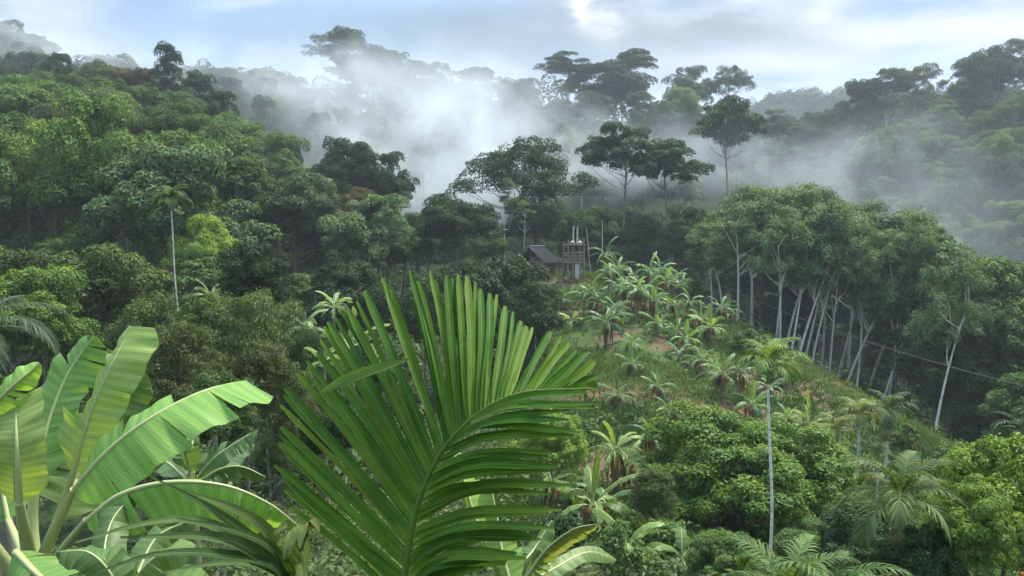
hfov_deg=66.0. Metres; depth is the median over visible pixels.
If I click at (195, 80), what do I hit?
forest tree
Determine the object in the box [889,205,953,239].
rubber tree
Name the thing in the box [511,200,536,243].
young tree
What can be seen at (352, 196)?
forest tree
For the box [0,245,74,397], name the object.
forest tree
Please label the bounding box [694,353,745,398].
banana plant
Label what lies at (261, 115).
forest tree
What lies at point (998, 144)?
forest tree
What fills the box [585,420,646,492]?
banana plant
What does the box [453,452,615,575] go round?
banana plant
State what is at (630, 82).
forest tree
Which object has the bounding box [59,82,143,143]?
forest tree
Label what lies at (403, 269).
forest tree
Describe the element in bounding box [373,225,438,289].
emergent tree
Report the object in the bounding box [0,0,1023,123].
sky
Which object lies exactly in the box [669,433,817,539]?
orchard tree
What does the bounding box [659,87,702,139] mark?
forest tree
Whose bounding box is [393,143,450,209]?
forest tree
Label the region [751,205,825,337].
rubber tree
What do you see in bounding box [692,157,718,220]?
forest tree
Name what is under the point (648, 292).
banana plant
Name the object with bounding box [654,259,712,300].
forest tree
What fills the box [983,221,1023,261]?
forest tree
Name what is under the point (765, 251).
rubber tree
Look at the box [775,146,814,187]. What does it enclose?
emergent tree
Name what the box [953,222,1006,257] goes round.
forest tree
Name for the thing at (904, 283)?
forest tree
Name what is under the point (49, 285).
forest tree
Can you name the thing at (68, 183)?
forest tree
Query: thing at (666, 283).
banana plant
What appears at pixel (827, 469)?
orchard tree
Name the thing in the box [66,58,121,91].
forest tree
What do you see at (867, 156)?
forest tree
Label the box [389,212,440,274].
forest tree
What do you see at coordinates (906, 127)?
forest tree
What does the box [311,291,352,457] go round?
banana plant
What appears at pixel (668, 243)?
forest tree
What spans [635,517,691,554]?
shrub
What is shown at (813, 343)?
forest tree
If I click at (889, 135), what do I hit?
forest tree
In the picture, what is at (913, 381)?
forest tree
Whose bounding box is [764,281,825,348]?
forest tree
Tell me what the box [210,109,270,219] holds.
forest tree
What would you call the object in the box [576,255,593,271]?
forest tree
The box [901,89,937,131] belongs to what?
forest tree
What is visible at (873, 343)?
overhead cable
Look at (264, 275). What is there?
orchard tree
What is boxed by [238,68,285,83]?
emergent tree
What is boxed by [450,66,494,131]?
emergent tree
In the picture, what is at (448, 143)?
emergent tree
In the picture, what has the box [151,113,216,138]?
forest tree
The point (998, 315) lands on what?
forest tree
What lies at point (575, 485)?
shrub
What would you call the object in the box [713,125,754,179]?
emergent tree
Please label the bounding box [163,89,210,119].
forest tree
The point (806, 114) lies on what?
forest tree
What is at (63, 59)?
forest tree
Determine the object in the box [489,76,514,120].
emergent tree
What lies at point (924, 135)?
forest tree
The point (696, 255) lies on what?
rubber tree
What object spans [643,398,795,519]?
orchard tree
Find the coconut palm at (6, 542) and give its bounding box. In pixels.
[0,295,71,575]
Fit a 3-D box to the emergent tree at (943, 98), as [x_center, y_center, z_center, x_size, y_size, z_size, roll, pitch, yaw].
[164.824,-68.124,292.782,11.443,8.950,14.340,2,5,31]
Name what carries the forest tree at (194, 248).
on the ground at (408, 135)
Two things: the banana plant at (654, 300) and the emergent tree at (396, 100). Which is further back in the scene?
the emergent tree at (396, 100)
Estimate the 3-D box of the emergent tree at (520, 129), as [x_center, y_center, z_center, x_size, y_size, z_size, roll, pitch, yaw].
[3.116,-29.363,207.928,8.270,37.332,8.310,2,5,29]
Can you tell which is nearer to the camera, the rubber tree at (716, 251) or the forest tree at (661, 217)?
the rubber tree at (716, 251)
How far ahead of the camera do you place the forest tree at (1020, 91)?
235.92 m
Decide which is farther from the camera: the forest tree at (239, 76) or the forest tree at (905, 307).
the forest tree at (239, 76)
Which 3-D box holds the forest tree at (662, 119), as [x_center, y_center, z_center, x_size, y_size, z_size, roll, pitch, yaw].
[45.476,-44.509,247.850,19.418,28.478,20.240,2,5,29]
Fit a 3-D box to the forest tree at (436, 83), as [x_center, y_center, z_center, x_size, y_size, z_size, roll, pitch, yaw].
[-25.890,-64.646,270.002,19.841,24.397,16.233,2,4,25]
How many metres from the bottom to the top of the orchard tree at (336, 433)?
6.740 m
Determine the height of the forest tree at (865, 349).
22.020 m
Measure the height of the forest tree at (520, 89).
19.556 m
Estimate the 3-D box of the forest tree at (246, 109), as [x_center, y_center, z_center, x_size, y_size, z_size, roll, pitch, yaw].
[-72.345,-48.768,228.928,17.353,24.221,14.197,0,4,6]
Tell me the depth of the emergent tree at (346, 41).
259.66 m
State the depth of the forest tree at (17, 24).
290.79 m
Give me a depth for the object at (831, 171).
238.28 m
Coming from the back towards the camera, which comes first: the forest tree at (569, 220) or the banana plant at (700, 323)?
the forest tree at (569, 220)
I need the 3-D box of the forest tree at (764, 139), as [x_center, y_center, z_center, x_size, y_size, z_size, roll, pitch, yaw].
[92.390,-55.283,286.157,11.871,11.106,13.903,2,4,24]
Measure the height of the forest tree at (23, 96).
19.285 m
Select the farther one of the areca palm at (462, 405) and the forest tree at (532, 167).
the forest tree at (532, 167)
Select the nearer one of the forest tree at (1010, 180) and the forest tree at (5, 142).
the forest tree at (5, 142)
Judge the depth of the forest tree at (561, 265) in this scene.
148.62 m
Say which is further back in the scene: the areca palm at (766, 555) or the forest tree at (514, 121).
the forest tree at (514, 121)
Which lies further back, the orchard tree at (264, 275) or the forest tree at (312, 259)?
the forest tree at (312, 259)
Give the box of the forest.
[0,51,1023,149]
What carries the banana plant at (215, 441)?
on the ground at (408, 135)
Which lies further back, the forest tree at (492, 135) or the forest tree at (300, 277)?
the forest tree at (492, 135)
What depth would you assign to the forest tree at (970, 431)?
63.97 m
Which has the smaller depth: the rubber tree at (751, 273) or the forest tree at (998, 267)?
the forest tree at (998, 267)
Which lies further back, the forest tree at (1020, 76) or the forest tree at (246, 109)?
the forest tree at (1020, 76)
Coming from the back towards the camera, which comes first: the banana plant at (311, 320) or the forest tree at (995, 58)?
the forest tree at (995, 58)
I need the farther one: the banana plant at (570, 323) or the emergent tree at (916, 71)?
the emergent tree at (916, 71)
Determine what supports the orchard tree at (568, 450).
on the ground at (408, 135)
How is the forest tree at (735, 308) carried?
on the ground at (408, 135)
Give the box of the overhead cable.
[703,276,1023,385]
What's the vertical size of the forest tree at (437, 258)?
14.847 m
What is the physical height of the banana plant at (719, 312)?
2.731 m
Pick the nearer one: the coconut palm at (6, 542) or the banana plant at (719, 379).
the coconut palm at (6, 542)
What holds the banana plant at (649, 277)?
on the ground at (408, 135)
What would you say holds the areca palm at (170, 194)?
on the ground at (408, 135)
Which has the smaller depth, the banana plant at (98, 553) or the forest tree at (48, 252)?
the banana plant at (98, 553)
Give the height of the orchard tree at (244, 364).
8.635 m
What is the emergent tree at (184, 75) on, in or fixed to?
on the ground at (408, 135)
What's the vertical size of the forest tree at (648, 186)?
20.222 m
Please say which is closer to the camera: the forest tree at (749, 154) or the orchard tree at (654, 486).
the orchard tree at (654, 486)
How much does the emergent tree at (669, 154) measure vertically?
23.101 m
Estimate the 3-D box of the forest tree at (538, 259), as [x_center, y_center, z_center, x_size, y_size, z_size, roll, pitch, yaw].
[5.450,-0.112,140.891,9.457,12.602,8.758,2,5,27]
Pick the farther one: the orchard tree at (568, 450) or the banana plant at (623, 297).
the banana plant at (623, 297)
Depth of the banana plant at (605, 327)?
63.69 m
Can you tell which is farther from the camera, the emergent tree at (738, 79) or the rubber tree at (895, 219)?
the emergent tree at (738, 79)
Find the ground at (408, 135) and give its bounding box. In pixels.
[0,75,1023,575]
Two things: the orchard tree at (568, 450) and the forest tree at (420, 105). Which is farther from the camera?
the forest tree at (420, 105)
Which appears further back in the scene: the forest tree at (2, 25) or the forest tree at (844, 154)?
the forest tree at (2, 25)
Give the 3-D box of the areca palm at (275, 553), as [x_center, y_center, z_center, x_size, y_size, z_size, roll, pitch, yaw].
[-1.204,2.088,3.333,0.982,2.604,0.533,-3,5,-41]
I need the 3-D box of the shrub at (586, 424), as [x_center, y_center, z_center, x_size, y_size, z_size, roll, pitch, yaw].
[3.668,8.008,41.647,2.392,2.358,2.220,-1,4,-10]
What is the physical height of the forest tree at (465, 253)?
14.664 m
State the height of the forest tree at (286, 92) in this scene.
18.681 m
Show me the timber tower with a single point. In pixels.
(575, 273)
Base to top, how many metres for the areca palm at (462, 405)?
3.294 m
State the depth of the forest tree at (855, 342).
137.12 m
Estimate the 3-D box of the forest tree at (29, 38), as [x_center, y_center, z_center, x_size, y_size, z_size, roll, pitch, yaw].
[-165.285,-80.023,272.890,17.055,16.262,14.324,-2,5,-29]
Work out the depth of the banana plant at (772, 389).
54.39 m
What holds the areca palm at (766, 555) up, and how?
on the ground at (408, 135)
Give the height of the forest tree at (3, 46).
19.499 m
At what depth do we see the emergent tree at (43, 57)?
229.48 m
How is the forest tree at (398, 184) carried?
on the ground at (408, 135)
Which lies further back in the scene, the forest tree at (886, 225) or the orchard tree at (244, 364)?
the forest tree at (886, 225)
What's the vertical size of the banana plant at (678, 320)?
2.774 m
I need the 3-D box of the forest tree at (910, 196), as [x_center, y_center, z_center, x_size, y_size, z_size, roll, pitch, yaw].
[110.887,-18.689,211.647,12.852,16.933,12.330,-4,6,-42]
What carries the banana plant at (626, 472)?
on the ground at (408, 135)
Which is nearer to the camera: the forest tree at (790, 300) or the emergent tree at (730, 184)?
the forest tree at (790, 300)
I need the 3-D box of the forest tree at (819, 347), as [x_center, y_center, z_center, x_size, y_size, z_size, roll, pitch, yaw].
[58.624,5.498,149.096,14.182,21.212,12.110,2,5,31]
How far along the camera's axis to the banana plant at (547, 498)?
32.97 m
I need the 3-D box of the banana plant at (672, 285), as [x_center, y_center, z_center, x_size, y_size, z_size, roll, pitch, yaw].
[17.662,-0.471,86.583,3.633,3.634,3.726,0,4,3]
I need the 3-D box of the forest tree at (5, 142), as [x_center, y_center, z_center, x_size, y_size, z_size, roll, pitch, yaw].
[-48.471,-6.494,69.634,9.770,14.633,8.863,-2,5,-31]
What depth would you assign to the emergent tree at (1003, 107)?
228.19 m
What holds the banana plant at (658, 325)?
on the ground at (408, 135)
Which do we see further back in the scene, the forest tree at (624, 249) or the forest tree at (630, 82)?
the forest tree at (630, 82)
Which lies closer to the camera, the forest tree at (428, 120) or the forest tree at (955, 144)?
the forest tree at (955, 144)
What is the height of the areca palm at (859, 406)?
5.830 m
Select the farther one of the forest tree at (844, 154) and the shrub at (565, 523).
the forest tree at (844, 154)
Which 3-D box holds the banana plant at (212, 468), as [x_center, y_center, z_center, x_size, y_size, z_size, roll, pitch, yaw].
[-4.146,3.730,10.819,1.604,3.962,2.600,-3,5,-39]
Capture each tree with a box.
[0,19,24,44]
[0,23,9,53]
[0,29,14,55]
[0,41,42,58]
[0,50,59,78]
[0,56,30,78]
[0,73,91,218]
[0,103,17,116]
[0,110,92,249]
[0,118,104,237]
[0,128,46,193]
[0,133,24,216]
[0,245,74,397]
[0,248,66,358]
[0,263,99,501]
[0,276,44,398]
[4,68,61,86]
[5,32,62,56]
[21,45,62,74]
[21,53,53,73]
[25,72,79,89]
[25,102,96,238]
[27,94,159,319]
[33,226,116,261]
[34,52,87,85]
[48,240,192,389]
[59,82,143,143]
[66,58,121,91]
[66,256,118,363]
[80,119,119,247]
[80,290,191,520]
[82,138,281,349]
[85,147,159,259]
[87,75,114,87]
[101,78,173,126]
[101,109,144,257]
[107,101,240,260]
[108,128,225,276]
[109,67,152,95]
[141,318,235,480]
[143,76,160,92]
[147,40,195,105]
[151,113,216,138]
[156,195,226,208]
[160,214,235,292]
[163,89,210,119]
[167,256,274,438]
[173,291,241,449]
[176,72,189,84]
[176,369,260,575]
[182,69,216,100]
[182,286,316,491]
[191,122,268,247]
[192,76,250,105]
[198,67,246,76]
[200,90,240,207]
[206,71,228,80]
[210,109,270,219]
[210,156,287,256]
[212,73,252,107]
[212,80,233,110]
[213,240,298,487]
[222,336,319,512]
[228,153,279,261]
[230,170,344,273]
[231,76,286,117]
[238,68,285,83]
[238,190,347,291]
[240,94,288,135]
[242,70,277,93]
[242,273,327,336]
[250,421,303,534]
[251,130,309,257]
[264,317,319,424]
[267,105,315,137]
[273,74,315,106]
[277,323,347,455]
[280,163,348,272]
[280,175,347,268]
[281,273,360,304]
[288,88,334,151]
[292,390,368,540]
[293,111,346,166]
[301,25,387,104]
[302,209,355,266]
[303,259,400,337]
[303,347,341,503]
[311,332,395,403]
[315,192,412,319]
[316,135,376,264]
[318,306,389,490]
[322,57,344,104]
[323,107,358,150]
[333,82,372,142]
[334,177,355,266]
[336,60,380,110]
[337,185,374,214]
[342,111,393,152]
[347,49,432,128]
[353,151,419,277]
[356,221,414,280]
[361,127,379,162]
[367,204,418,283]
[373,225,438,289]
[379,269,464,396]
[380,82,419,121]
[380,83,415,172]
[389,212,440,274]
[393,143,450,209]
[394,219,404,293]
[402,95,437,144]
[406,220,465,276]
[408,61,459,102]
[412,102,454,163]
[414,191,505,266]
[425,256,513,358]
[433,106,482,199]
[436,128,470,198]
[445,135,598,256]
[449,226,490,271]
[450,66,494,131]
[459,90,511,163]
[459,242,515,266]
[463,253,566,348]
[465,81,510,112]
[466,108,513,206]
[468,230,509,262]
[481,228,509,269]
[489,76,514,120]
[491,117,530,191]
[495,77,538,108]
[497,177,516,265]
[501,181,576,266]
[503,279,565,374]
[506,234,565,266]
[507,105,539,215]
[509,408,588,519]
[510,100,542,124]
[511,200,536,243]
[512,84,540,105]
[514,127,555,217]
[523,114,576,200]
[528,255,564,271]
[532,50,592,120]
[533,98,584,187]
[549,209,608,263]
[552,79,576,104]
[553,248,571,270]
[556,134,608,210]
[556,204,622,271]
[564,62,618,95]
[572,91,611,126]
[574,120,665,275]
[574,177,623,205]
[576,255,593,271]
[580,245,612,272]
[582,105,623,171]
[589,228,640,268]
[594,59,658,119]
[594,204,672,279]
[604,149,631,199]
[606,165,646,207]
[609,90,627,123]
[614,48,658,115]
[615,154,670,212]
[620,258,659,287]
[621,212,679,275]
[623,90,657,151]
[625,467,679,523]
[626,100,683,189]
[628,138,715,293]
[628,210,686,277]
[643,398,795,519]
[651,153,708,214]
[651,204,717,303]
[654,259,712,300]
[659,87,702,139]
[659,160,702,206]
[661,64,719,137]
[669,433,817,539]
[674,103,705,140]
[679,218,741,304]
[681,527,762,575]
[683,211,747,313]
[684,220,755,311]
[685,278,712,302]
[688,95,767,312]
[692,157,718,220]
[702,272,749,322]
[704,290,748,319]
[705,183,791,319]
[706,139,759,181]
[707,99,738,120]
[708,64,756,96]
[711,220,778,311]
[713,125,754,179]
[715,217,784,330]
[715,288,757,317]
[716,182,740,205]
[720,185,789,326]
[724,187,830,337]
[739,291,775,333]
[742,416,864,517]
[745,198,840,346]
[746,288,796,340]
[747,287,785,333]
[751,122,776,149]
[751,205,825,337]
[752,181,845,348]
[754,109,802,186]
[760,147,825,184]
[764,120,796,148]
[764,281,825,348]
[769,197,874,356]
[770,274,847,351]
[773,516,848,570]
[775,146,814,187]
[779,114,808,146]
[780,202,843,349]
[784,213,860,362]
[794,123,821,148]
[797,111,824,126]
[801,112,836,126]
[801,128,846,174]
[801,302,856,365]
[802,284,865,370]
[805,201,873,358]
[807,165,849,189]
[808,211,883,367]
[812,219,871,373]
[812,316,816,362]
[813,111,845,150]
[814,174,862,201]
[818,300,850,364]
[820,495,930,575]
[823,101,855,138]
[824,141,861,197]
[827,79,891,142]
[829,197,889,366]
[835,231,915,381]
[837,209,908,379]
[841,318,869,378]
[843,107,874,141]
[843,226,913,388]
[845,135,894,200]
[851,317,886,384]
[852,213,939,394]
[856,322,920,383]
[857,176,912,209]
[857,196,899,214]
[858,67,917,161]
[858,311,897,392]
[860,126,902,176]
[861,209,963,396]
[862,521,969,575]
[863,92,899,127]
[866,210,940,395]
[867,271,953,413]
[870,224,982,421]
[871,209,904,214]
[874,231,950,399]
[877,339,931,394]
[881,109,907,126]
[886,62,954,138]
[886,328,976,427]
[887,90,909,126]
[888,199,939,222]
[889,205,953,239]
[893,118,938,153]
[894,100,920,122]
[894,138,938,193]
[897,187,944,215]
[899,254,1000,430]
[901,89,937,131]
[906,240,996,431]
[909,89,940,124]
[913,128,960,159]
[914,167,982,233]
[918,302,1019,441]
[918,473,1023,575]
[919,146,978,201]
[921,432,1023,575]
[925,99,961,133]
[930,97,944,122]
[931,117,976,138]
[933,213,962,240]
[934,138,992,179]
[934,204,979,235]
[937,358,996,386]
[940,93,956,103]
[940,381,1018,460]
[945,82,960,105]
[947,57,1009,126]
[951,85,999,135]
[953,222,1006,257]
[953,318,1023,431]
[955,255,1023,424]
[960,41,1023,111]
[961,199,1023,243]
[963,109,1007,131]
[965,263,1023,420]
[968,128,1000,191]
[971,127,1023,213]
[974,153,1023,221]
[977,370,1023,469]
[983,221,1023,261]
[986,93,1023,127]
[992,79,1011,99]
[1004,38,1023,80]
[1011,261,1023,367]
[1013,66,1023,82]
[1015,89,1023,101]
[1016,212,1023,231]
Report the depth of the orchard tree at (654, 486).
29.09 m
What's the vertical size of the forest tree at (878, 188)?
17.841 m
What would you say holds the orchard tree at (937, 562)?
on the ground at (408, 135)
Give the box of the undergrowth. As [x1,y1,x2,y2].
[0,192,1021,575]
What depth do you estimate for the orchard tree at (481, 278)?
61.19 m
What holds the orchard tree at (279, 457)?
on the ground at (408, 135)
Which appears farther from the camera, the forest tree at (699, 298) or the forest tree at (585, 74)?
the forest tree at (585, 74)
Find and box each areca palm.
[77,474,319,575]
[147,183,194,478]
[274,270,600,575]
[713,533,860,575]
[733,337,812,550]
[769,550,912,575]
[829,450,972,575]
[831,396,888,494]
[861,389,919,481]
[861,441,896,501]
[990,411,1023,487]
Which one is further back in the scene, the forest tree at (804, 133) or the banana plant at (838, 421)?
the forest tree at (804, 133)
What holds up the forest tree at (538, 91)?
on the ground at (408, 135)
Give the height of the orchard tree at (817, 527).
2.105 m
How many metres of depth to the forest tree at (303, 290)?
68.57 m
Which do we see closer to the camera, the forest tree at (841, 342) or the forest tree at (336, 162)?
the forest tree at (336, 162)
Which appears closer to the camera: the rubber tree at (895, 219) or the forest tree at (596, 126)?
the rubber tree at (895, 219)
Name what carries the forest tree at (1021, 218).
on the ground at (408, 135)
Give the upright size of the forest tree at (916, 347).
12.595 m
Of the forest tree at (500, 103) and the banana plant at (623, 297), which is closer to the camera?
the banana plant at (623, 297)
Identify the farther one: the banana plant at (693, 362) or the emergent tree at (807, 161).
the emergent tree at (807, 161)
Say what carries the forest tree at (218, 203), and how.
on the ground at (408, 135)
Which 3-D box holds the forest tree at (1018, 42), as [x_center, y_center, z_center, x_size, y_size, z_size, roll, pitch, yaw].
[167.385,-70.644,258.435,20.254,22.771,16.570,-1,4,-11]
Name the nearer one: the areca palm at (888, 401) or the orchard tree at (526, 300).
the areca palm at (888, 401)
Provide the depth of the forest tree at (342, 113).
224.41 m
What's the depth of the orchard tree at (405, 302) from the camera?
58.94 m
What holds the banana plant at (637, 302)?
on the ground at (408, 135)
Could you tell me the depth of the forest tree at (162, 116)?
86.78 m
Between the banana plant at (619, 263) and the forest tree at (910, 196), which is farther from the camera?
the forest tree at (910, 196)
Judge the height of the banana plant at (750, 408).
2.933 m
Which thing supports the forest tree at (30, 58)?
on the ground at (408, 135)
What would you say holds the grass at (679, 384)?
on the ground at (408, 135)
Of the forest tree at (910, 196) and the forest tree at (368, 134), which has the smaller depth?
the forest tree at (368, 134)
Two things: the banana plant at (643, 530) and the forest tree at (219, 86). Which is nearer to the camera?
the banana plant at (643, 530)
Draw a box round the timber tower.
[562,226,585,282]
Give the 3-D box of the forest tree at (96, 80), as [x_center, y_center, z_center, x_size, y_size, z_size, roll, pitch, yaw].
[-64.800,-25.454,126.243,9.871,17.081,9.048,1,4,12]
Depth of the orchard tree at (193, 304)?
37.81 m
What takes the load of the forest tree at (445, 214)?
on the ground at (408, 135)
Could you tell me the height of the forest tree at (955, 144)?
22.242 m
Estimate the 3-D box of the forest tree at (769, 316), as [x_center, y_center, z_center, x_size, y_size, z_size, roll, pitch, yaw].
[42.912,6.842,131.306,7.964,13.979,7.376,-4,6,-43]
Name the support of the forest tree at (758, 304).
on the ground at (408, 135)
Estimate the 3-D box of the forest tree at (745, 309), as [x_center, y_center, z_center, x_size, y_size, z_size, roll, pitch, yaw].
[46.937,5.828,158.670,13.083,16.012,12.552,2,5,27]
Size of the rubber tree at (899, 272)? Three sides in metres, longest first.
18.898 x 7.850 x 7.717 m
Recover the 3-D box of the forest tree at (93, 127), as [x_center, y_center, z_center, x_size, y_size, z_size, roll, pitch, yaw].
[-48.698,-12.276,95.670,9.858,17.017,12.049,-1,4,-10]
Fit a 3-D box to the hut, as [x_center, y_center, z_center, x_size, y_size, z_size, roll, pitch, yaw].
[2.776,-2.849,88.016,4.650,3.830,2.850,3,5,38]
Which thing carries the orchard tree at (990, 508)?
on the ground at (408, 135)
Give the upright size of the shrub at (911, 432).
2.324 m
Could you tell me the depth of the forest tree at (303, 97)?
236.18 m
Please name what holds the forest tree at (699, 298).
on the ground at (408, 135)
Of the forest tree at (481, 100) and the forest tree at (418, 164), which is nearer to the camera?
the forest tree at (418, 164)
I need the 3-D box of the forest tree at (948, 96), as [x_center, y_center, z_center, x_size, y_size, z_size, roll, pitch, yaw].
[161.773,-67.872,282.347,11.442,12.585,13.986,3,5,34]
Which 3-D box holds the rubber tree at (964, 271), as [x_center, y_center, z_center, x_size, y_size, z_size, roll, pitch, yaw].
[34.568,5.460,62.647,6.736,16.290,6.246,5,3,4]
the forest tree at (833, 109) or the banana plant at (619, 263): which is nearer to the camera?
the banana plant at (619, 263)
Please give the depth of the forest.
332.27 m
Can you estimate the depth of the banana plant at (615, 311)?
68.29 m
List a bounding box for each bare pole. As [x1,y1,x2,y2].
[586,228,590,274]
[602,221,602,278]
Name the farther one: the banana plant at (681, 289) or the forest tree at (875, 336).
the forest tree at (875, 336)
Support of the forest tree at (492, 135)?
on the ground at (408, 135)
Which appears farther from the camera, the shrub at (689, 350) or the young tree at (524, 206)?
the young tree at (524, 206)
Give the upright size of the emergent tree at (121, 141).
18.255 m
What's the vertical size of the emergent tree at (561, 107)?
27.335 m
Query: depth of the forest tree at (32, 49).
239.72 m
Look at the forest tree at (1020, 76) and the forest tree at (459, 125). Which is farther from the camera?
the forest tree at (1020, 76)
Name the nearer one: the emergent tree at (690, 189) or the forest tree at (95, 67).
the forest tree at (95, 67)
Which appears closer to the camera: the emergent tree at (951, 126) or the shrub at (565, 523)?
the shrub at (565, 523)
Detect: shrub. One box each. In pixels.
[525,509,586,553]
[555,474,597,508]
[572,417,601,444]
[597,519,652,575]
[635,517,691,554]
[681,346,710,365]
[727,328,758,349]
[742,334,780,360]
[757,351,802,381]
[889,423,922,447]
[924,446,951,463]
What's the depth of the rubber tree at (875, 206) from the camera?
94.90 m
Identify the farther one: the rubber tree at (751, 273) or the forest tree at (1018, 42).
the forest tree at (1018, 42)
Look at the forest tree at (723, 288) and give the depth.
121.25 m
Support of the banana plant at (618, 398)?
on the ground at (408, 135)
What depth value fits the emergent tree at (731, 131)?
137.36 m
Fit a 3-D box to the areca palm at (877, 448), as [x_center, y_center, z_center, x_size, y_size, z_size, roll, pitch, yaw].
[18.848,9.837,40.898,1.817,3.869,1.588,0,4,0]
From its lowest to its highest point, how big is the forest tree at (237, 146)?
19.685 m
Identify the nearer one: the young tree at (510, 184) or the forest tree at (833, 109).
the young tree at (510, 184)
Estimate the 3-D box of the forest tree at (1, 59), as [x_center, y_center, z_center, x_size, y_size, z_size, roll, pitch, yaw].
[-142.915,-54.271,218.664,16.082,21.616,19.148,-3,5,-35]
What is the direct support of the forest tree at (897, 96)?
on the ground at (408, 135)
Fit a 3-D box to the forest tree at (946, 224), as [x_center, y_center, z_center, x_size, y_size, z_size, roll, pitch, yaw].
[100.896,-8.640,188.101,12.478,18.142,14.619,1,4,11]
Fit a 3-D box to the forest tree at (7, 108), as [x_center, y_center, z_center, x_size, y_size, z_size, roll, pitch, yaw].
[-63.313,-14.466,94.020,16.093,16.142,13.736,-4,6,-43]
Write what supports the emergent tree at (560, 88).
on the ground at (408, 135)
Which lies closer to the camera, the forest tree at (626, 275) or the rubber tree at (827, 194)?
the rubber tree at (827, 194)
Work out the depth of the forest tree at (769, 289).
117.55 m
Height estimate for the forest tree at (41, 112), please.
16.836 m
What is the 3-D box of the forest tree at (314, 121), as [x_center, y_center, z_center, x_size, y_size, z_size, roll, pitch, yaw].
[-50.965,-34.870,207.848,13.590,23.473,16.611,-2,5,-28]
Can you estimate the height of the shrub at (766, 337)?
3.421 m
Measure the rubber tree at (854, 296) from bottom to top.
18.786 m
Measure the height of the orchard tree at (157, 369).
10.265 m
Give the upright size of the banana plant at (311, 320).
10.686 m
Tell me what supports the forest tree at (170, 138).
on the ground at (408, 135)
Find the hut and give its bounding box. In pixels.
[517,245,559,278]
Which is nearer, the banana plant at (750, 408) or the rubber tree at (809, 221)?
the banana plant at (750, 408)
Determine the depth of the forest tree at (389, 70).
260.39 m
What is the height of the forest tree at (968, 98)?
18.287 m
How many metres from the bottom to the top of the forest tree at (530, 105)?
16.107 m
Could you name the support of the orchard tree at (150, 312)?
on the ground at (408, 135)
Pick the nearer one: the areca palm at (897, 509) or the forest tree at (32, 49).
the areca palm at (897, 509)
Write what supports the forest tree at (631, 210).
on the ground at (408, 135)
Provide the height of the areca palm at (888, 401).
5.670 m
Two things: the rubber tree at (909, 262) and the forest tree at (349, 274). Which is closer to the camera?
the forest tree at (349, 274)
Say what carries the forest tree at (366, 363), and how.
on the ground at (408, 135)
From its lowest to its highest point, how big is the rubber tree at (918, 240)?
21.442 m
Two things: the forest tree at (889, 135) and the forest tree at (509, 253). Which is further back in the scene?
the forest tree at (889, 135)
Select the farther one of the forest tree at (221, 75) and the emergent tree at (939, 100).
the emergent tree at (939, 100)
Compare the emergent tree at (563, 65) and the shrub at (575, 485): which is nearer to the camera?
the shrub at (575, 485)
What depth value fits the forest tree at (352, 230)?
78.04 m
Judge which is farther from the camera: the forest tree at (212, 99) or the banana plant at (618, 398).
the forest tree at (212, 99)
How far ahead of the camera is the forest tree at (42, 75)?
126.57 m
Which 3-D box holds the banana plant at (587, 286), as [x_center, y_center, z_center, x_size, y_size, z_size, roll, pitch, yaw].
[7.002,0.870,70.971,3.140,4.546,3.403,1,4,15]
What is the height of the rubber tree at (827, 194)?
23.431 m
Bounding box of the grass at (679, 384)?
[493,270,1022,575]
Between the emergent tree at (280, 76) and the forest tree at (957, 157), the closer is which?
the forest tree at (957, 157)
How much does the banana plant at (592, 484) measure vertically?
3.652 m
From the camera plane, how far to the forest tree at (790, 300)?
86.91 m
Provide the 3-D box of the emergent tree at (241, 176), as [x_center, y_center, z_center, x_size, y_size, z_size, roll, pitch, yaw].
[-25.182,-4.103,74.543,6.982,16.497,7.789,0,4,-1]
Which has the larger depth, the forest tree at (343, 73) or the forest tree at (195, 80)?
the forest tree at (343, 73)
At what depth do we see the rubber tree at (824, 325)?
78.93 m
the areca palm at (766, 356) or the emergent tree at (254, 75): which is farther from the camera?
the emergent tree at (254, 75)
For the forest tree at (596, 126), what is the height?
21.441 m
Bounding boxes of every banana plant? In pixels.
[0,325,297,575]
[55,495,208,575]
[153,430,265,568]
[187,279,226,453]
[273,309,329,456]
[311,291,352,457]
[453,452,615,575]
[523,458,583,506]
[557,450,639,534]
[558,311,586,331]
[559,291,577,306]
[572,273,606,315]
[576,483,635,518]
[581,286,615,319]
[581,300,636,348]
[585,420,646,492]
[588,236,621,277]
[591,508,664,570]
[595,260,623,296]
[597,296,631,329]
[597,372,636,407]
[602,256,635,283]
[603,276,628,302]
[607,268,642,314]
[608,439,650,489]
[613,344,648,375]
[614,333,643,351]
[615,267,647,296]
[616,276,655,320]
[622,417,671,452]
[629,276,664,309]
[631,251,665,294]
[637,302,673,336]
[638,288,673,314]
[641,266,686,302]
[641,364,677,399]
[645,527,712,575]
[646,253,677,286]
[655,396,687,421]
[657,267,688,296]
[658,293,683,318]
[662,311,692,340]
[664,342,690,360]
[667,319,704,348]
[668,274,694,306]
[677,287,704,321]
[685,345,714,373]
[687,303,730,341]
[689,299,715,327]
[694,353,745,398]
[707,296,736,321]
[712,293,743,321]
[725,363,757,394]
[727,379,775,420]
[750,367,785,398]
[770,402,806,426]
[782,389,834,444]
[817,412,861,444]
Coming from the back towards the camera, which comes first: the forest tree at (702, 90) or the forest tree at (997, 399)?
the forest tree at (702, 90)
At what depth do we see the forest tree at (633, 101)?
260.49 m
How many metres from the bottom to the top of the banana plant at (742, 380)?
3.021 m
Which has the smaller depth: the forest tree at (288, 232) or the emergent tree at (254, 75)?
the forest tree at (288, 232)
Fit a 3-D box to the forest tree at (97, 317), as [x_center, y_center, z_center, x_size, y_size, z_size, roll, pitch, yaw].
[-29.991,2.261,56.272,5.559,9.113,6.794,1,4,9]

